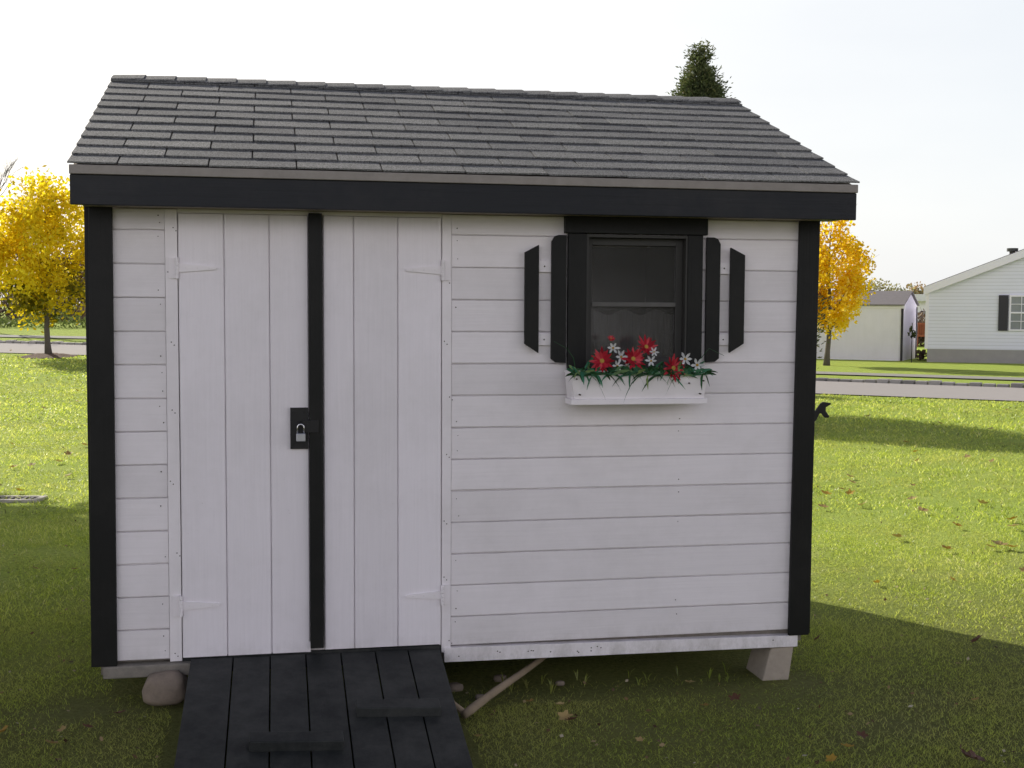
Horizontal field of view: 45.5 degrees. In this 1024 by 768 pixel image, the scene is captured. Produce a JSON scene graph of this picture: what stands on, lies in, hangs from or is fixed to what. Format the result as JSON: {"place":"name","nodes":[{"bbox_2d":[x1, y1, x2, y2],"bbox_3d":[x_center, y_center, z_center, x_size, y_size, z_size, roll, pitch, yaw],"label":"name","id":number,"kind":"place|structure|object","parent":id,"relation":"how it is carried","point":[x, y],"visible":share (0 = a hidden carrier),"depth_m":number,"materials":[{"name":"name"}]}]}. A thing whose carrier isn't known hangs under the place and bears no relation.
{"place":"outdoors","nodes":[
{"label":"outdoors","id":0,"kind":"place"},
{"bbox_2d":[0,495,47,502],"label":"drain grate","id":1,"kind":"object","parent":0,"point":[25,499],"visible":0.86,"depth_m":10.01,"materials":[{"name":"grey metal"}]},
{"bbox_2d":[0,307,1023,767],"bbox_3d":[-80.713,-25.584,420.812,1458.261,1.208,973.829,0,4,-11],"label":"ground","id":2,"kind":"structure","parent":0,"point":[602,671],"depth_m":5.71,"materials":[{"name":"green plant"}]},
{"bbox_2d":[0,151,34,236],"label":"bare tree","id":3,"kind":"object","parent":2,"relation":"on","point":[8,169],"visible":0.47,"depth_m":45.64,"materials":[{"name":"brown plant"}]},
{"bbox_2d":[2,230,81,310],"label":"distant tree","id":4,"kind":"object","parent":2,"relation":"on","point":[51,254],"visible":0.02,"depth_m":62.90,"materials":[{"name":"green plant"}]},
{"bbox_2d":[0,165,85,353],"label":"maple tree","id":5,"kind":"object","parent":2,"relation":"on","point":[29,279],"visible":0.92,"depth_m":32.18,"materials":[{"name":"yellow plant"}]},
{"bbox_2d":[0,308,85,328],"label":"weeds","id":6,"kind":"object","parent":2,"relation":"on","point":[68,323],"visible":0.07,"depth_m":49.27,"materials":[{"name":"green plant"}]},
{"bbox_2d":[20,353,77,357],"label":"mulch","id":7,"kind":"object","parent":2,"relation":"on","point":[51,355],"visible":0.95,"depth_m":32.66,"materials":[{"name":"brown soil"}]},
{"bbox_2d":[57,725,65,731],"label":"fallen leaf","id":8,"kind":"object","parent":2,"relation":"on","point":[62,728],"visible":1,"depth_m":4.57,"materials":[{"name":"plant"}]},
{"bbox_2d":[52,247,84,305],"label":"distant tree","id":9,"kind":"object","parent":2,"relation":"on","point":[81,301],"visible":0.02,"depth_m":60.62,"materials":[{"name":"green plant"}]},
{"bbox_2d":[142,670,187,705],"bbox_3d":[-1.383,1.215,4.877,0.182,0.133,0.123,0,4,-11],"label":"rock","id":10,"kind":"object","parent":2,"relation":"on","point":[164,688],"visible":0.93,"depth_m":4.83,"materials":[{"name":"stone"}]},
{"bbox_2d":[174,649,472,767],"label":"ramp","id":11,"kind":"structure","parent":2,"relation":"on","point":[289,740],"depth_m":4.54,"materials":[{"name":"black paint"}]},
{"bbox_2d":[449,682,463,691],"bbox_3d":[-0.246,1.312,5.279,0.069,0.037,0.056,0,4,-11],"label":"stone","id":12,"kind":"object","parent":2,"relation":"on","point":[456,686],"visible":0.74,"depth_m":5.26,"materials":[{"name":"grey stone"}]},
{"bbox_2d":[0,277,924,345],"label":"brush","id":13,"kind":"object","parent":2,"relation":"on","point":[921,340],"visible":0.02,"depth_m":55.61,"materials":[{"name":"brown plant"}]},
{"bbox_2d":[67,75,859,678],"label":"garden shed","id":14,"kind":"structure","parent":2,"relation":"on","point":[389,297],"depth_m":5.09,"materials":[{"name":"white paint"}]},
{"bbox_2d":[169,213,310,657],"bbox_3d":[-1.094,0.214,4.928,0.546,1.786,0.040,0,4,-11],"label":"door","id":15,"kind":"structure","parent":14,"relation":"in","point":[244,347],"depth_m":4.93,"materials":[{"name":"white paint"}]},
{"bbox_2d":[296,424,305,441],"bbox_3d":[-0.853,0.196,4.928,0.037,0.073,0.020,0,4,-11],"label":"padlock","id":16,"kind":"object","parent":14,"relation":"hanging from","point":[300,437],"visible":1,"depth_m":4.92,"materials":[{"name":"metal"}]},
{"bbox_2d":[323,216,449,649],"bbox_3d":[-0.515,0.207,5.039,0.518,1.780,0.040,0,4,-11],"label":"door","id":17,"kind":"structure","parent":14,"relation":"in","point":[382,278],"depth_m":5.03,"materials":[{"name":"white paint"}]},
{"bbox_2d":[554,341,603,394],"bbox_3d":[0.285,-0.053,5.012,0.189,0.245,0.127,-2,4,-36],"label":"leafy sprig","id":18,"kind":"object","parent":14,"relation":"on","point":[573,371],"visible":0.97,"depth_m":5.02,"materials":[{"name":"green plant"}]},
{"bbox_2d":[576,363,608,387],"bbox_3d":[0.332,-0.030,5.023,0.086,0.112,0.138,4,5,44],"label":"leafy sprig","id":19,"kind":"object","parent":14,"relation":"on","point":[595,376],"visible":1,"depth_m":5.03,"materials":[{"name":"green plant"}]},
{"bbox_2d":[589,346,614,372],"bbox_3d":[0.361,-0.086,5.043,0.087,0.142,0.094,-2,4,-37],"label":"red flower","id":20,"kind":"object","parent":14,"relation":"on","point":[602,360],"visible":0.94,"depth_m":5.04,"materials":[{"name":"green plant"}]},
{"bbox_2d":[607,335,615,367],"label":"red flower","id":21,"kind":"object","parent":14,"relation":"on","point":[611,338],"visible":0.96,"depth_m":5.10,"materials":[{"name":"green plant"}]},
{"bbox_2d":[607,343,619,363],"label":"white flower","id":22,"kind":"object","parent":14,"relation":"on","point":[612,347],"visible":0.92,"depth_m":5.04,"materials":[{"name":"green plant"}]},
{"bbox_2d":[599,366,629,385],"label":"leafy sprig","id":23,"kind":"object","parent":14,"relation":"on","point":[610,372],"visible":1,"depth_m":5.04,"materials":[{"name":"green plant"}]},
{"bbox_2d":[612,361,622,370],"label":"white flower","id":24,"kind":"object","parent":14,"relation":"on","point":[617,364],"visible":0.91,"depth_m":5.06,"materials":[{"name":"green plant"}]},
{"bbox_2d":[616,350,627,361],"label":"white flower","id":25,"kind":"object","parent":14,"relation":"on","point":[620,356],"visible":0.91,"depth_m":5.07,"materials":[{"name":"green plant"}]},
{"bbox_2d":[613,363,645,388],"bbox_3d":[0.499,-0.030,5.051,0.156,0.111,0.072,-2,4,-27],"label":"leafy sprig","id":26,"kind":"object","parent":14,"relation":"on","point":[630,373],"visible":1,"depth_m":5.06,"materials":[{"name":"green plant"}]},
{"bbox_2d":[621,348,644,369],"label":"red flower","id":27,"kind":"object","parent":14,"relation":"on","point":[633,356],"visible":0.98,"depth_m":5.07,"materials":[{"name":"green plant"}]},
{"bbox_2d":[564,216,707,370],"bbox_3d":[0.517,-0.370,5.240,0.627,0.694,0.136,0,4,-11],"label":"window","id":28,"kind":"structure","parent":14,"relation":"in","point":[588,329],"depth_m":5.22,"materials":[{"name":"black paint"}]},
{"bbox_2d":[637,335,657,366],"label":"red flower","id":29,"kind":"object","parent":14,"relation":"on","point":[646,345],"visible":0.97,"depth_m":5.11,"materials":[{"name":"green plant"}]},
{"bbox_2d":[645,356,656,367],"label":"white flower","id":30,"kind":"object","parent":14,"relation":"on","point":[651,361],"visible":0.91,"depth_m":5.08,"materials":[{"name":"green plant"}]},
{"bbox_2d":[625,361,679,396],"bbox_3d":[0.578,-0.010,5.064,0.238,0.171,0.075,0,4,-4],"label":"leafy sprig","id":31,"kind":"object","parent":14,"relation":"on","point":[655,370],"visible":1,"depth_m":5.07,"materials":[{"name":"green plant"}]},
{"bbox_2d":[650,347,658,355],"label":"white flower","id":32,"kind":"object","parent":14,"relation":"on","point":[653,351],"visible":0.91,"depth_m":5.08,"materials":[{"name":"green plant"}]},
{"bbox_2d":[642,362,684,390],"bbox_3d":[0.631,-0.031,5.072,0.180,0.126,0.070,1,4,8],"label":"leafy sprig","id":33,"kind":"object","parent":14,"relation":"on","point":[662,370],"visible":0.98,"depth_m":5.08,"materials":[{"name":"green plant"}]},
{"bbox_2d":[664,353,684,381],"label":"red flower","id":34,"kind":"object","parent":14,"relation":"on","point":[673,365],"visible":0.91,"depth_m":5.09,"materials":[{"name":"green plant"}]},
{"bbox_2d":[667,360,703,388],"bbox_3d":[0.722,-0.018,5.079,0.163,0.162,0.056,0,4,-11],"label":"leafy sprig","id":35,"kind":"object","parent":14,"relation":"on","point":[685,369],"visible":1,"depth_m":5.10,"materials":[{"name":"green plant"}]},
{"bbox_2d":[680,353,691,364],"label":"white flower","id":36,"kind":"object","parent":14,"relation":"on","point":[684,358],"visible":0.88,"depth_m":5.10,"materials":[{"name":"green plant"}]},
{"bbox_2d":[691,358,704,371],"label":"white flower","id":37,"kind":"object","parent":14,"relation":"on","point":[696,365],"visible":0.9,"depth_m":5.12,"materials":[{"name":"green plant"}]},
{"bbox_2d":[683,348,723,388],"bbox_3d":[0.803,-0.062,5.118,0.162,0.174,0.102,1,4,14],"label":"leafy sprig","id":38,"kind":"object","parent":14,"relation":"on","point":[706,371],"visible":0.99,"depth_m":5.12,"materials":[{"name":"green plant"}]},
{"bbox_2d":[815,402,830,420],"bbox_3d":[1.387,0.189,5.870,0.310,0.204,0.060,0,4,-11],"label":"wall hook","id":39,"kind":"object","parent":14,"relation":"attached to","point":[821,408],"depth_m":5.88,"materials":[{"name":"black metal"}]},
{"bbox_2d":[475,694,483,699],"bbox_3d":[-0.134,1.321,5.145,0.044,0.025,0.033,0,4,-11],"label":"stone","id":40,"kind":"object","parent":2,"relation":"on","point":[477,696],"visible":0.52,"depth_m":5.13,"materials":[{"name":"grey stone"}]},
{"bbox_2d":[493,674,506,681],"bbox_3d":[-0.054,1.304,5.407,0.062,0.033,0.050,0,4,-11],"label":"stone","id":41,"kind":"object","parent":2,"relation":"on","point":[496,678],"visible":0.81,"depth_m":5.39,"materials":[{"name":"grey stone"}]},
{"bbox_2d":[454,658,545,718],"bbox_3d":[-0.044,1.264,5.163,0.112,0.107,0.670,3,4,33],"label":"wooden pole","id":42,"kind":"object","parent":2,"relation":"on","point":[474,707],"visible":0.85,"depth_m":5.04,"materials":[{"name":"brown wood"}]},
{"bbox_2d":[0,340,1023,387],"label":"kerb","id":43,"kind":"structure","parent":2,"relation":"on","point":[940,382],"depth_m":27.14,"materials":[{"name":"concrete"}]},
{"bbox_2d":[0,439,1023,767],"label":"leaf litter","id":44,"kind":"object","parent":2,"relation":"on","point":[584,681],"visible":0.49,"depth_m":5.00,"materials":[{"name":"brown plant"}]},
{"bbox_2d":[555,680,564,685],"bbox_3d":[0.210,1.310,5.341,0.041,0.022,0.032,0,4,-11],"label":"stone","id":45,"kind":"object","parent":2,"relation":"on","point":[560,683],"visible":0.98,"depth_m":5.33,"materials":[{"name":"grey stone"}]},
{"bbox_2d":[558,710,572,720],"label":"fallen leaf","id":46,"kind":"object","parent":2,"relation":"on","point":[564,715],"visible":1,"depth_m":4.85,"materials":[{"name":"plant"}]},
{"bbox_2d":[500,660,732,693],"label":"weeds","id":47,"kind":"object","parent":2,"relation":"on","point":[552,685],"visible":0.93,"depth_m":5.36,"materials":[{"name":"green plant"}]},
{"bbox_2d":[635,736,644,740],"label":"fallen leaf","id":48,"kind":"object","parent":2,"relation":"on","point":[639,738],"visible":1,"depth_m":4.60,"materials":[{"name":"plant"}]},
{"bbox_2d":[729,693,740,700],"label":"fallen leaf","id":49,"kind":"object","parent":2,"relation":"on","point":[735,696],"visible":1,"depth_m":5.10,"materials":[{"name":"brown plant"}]},
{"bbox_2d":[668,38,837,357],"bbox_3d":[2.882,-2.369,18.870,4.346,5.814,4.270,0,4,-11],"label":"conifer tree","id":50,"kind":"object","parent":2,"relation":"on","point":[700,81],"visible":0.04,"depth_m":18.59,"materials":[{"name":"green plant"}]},
{"bbox_2d":[746,647,792,680],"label":"concrete block","id":51,"kind":"structure","parent":2,"relation":"on","point":[774,663],"depth_m":5.44,"materials":[{"name":"grey concrete"}]},
{"bbox_2d":[826,753,836,761],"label":"fallen leaf","id":52,"kind":"object","parent":2,"relation":"on","point":[832,757],"visible":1,"depth_m":4.41,"materials":[{"name":"yellow plant"}]},
{"bbox_2d":[817,220,877,365],"bbox_3d":[9.346,-3.016,35.965,2.752,5.055,2.889,0,4,-11],"label":"maple tree","id":53,"kind":"object","parent":2,"relation":"on","point":[848,286],"visible":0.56,"depth_m":35.29,"materials":[{"name":"yellow plant"}]},
{"bbox_2d":[856,731,867,738],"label":"fallen leaf","id":54,"kind":"object","parent":2,"relation":"on","point":[862,734],"visible":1,"depth_m":4.66,"materials":[{"name":"brown plant"}]},
{"bbox_2d":[816,291,918,360],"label":"outbuilding","id":55,"kind":"structure","parent":2,"relation":"on","point":[879,330],"depth_m":40.11,"materials":[{"name":"white wood"}]},
{"bbox_2d":[863,278,917,292],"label":"distant tree","id":56,"kind":"object","parent":2,"relation":"on","point":[882,287],"visible":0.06,"depth_m":128.53,"materials":[{"name":"green plant"}]},
{"bbox_2d":[877,286,907,290],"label":"distant tree","id":57,"kind":"object","parent":2,"relation":"on","point":[900,288],"visible":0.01,"depth_m":128.43,"materials":[{"name":"plant"}]},
{"bbox_2d":[907,323,915,362],"bbox_3d":[12.574,-1.300,38.397,0.280,1.250,0.242,2,4,20],"label":"garden stake","id":58,"kind":"object","parent":2,"relation":"on","point":[912,330],"visible":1,"depth_m":38.39,"materials":[{"name":"black metal"}]},
{"bbox_2d":[906,281,925,293],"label":"distant tree","id":59,"kind":"object","parent":2,"relation":"on","point":[916,287],"visible":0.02,"depth_m":128.76,"materials":[{"name":"brown plant"}]},
{"bbox_2d":[911,288,923,293],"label":"distant tree","id":60,"kind":"object","parent":2,"relation":"on","point":[918,290],"visible":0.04,"depth_m":128.75,"materials":[{"name":"plant"}]},
{"bbox_2d":[917,323,924,346],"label":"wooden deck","id":61,"kind":"structure","parent":2,"relation":"on","point":[920,328],"depth_m":54.91,"materials":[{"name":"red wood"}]},
{"bbox_2d":[915,349,926,359],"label":"shrub","id":62,"kind":"object","parent":2,"relation":"on","point":[920,355],"visible":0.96,"depth_m":40.15,"materials":[{"name":"green plant"}]},
{"bbox_2d":[916,506,927,510],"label":"fallen leaf","id":63,"kind":"object","parent":2,"relation":"on","point":[921,508],"visible":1,"depth_m":9.89,"materials":[{"name":"beige plant"}]},
{"bbox_2d":[960,747,974,758],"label":"fallen leaf","id":64,"kind":"object","parent":2,"relation":"on","point":[967,754],"visible":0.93,"depth_m":4.46,"materials":[{"name":"brown plant"}]},
{"bbox_2d":[923,248,1023,363],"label":"house","id":65,"kind":"structure","parent":2,"relation":"on","point":[974,315],"depth_m":38.30,"materials":[{"name":"white plastic"}]},
{"bbox_2d":[1009,295,1023,330],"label":"window","id":66,"kind":"structure","parent":65,"relation":"in","point":[1016,303],"depth_m":37.93,"materials":[{"name":"white plastic"}]},
{"bbox_2d":[970,634,982,642],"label":"fallen leaf","id":67,"kind":"object","parent":2,"relation":"on","point":[976,638],"visible":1,"depth_m":6.02,"materials":[{"name":"brown plant"}]},
{"bbox_2d":[968,750,987,761],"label":"fallen leaf","id":68,"kind":"object","parent":2,"relation":"on","point":[974,755],"visible":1,"depth_m":4.43,"materials":[{"name":"brown plant"}]},
{"bbox_2d":[991,540,1007,544],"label":"fallen leaf","id":69,"kind":"object","parent":2,"relation":"on","point":[999,542],"visible":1,"depth_m":8.44,"materials":[{"name":"beige plant"}]},
{"bbox_2d":[0,343,1023,400],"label":"road","id":70,"kind":"structure","parent":0,"point":[929,391],"depth_m":25.26,"materials":[{"name":"grey asphalt"}]},
{"bbox_2d":[0,335,1023,379],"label":"pavement","id":71,"kind":"structure","parent":0,"point":[856,373],"depth_m":30.63,"materials":[{"name":"grey concrete"}]},
{"bbox_2d":[0,0,1023,304],"label":"sky","id":72,"kind":"structure","parent":0,"point":[920,103],"materials":[{"name":"white"}]},
{"bbox_2d":[914,294,925,342],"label":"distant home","id":73,"kind":"object","parent":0,"point":[921,299],"visible":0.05,"depth_m":61.73,"materials":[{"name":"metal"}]}
]}

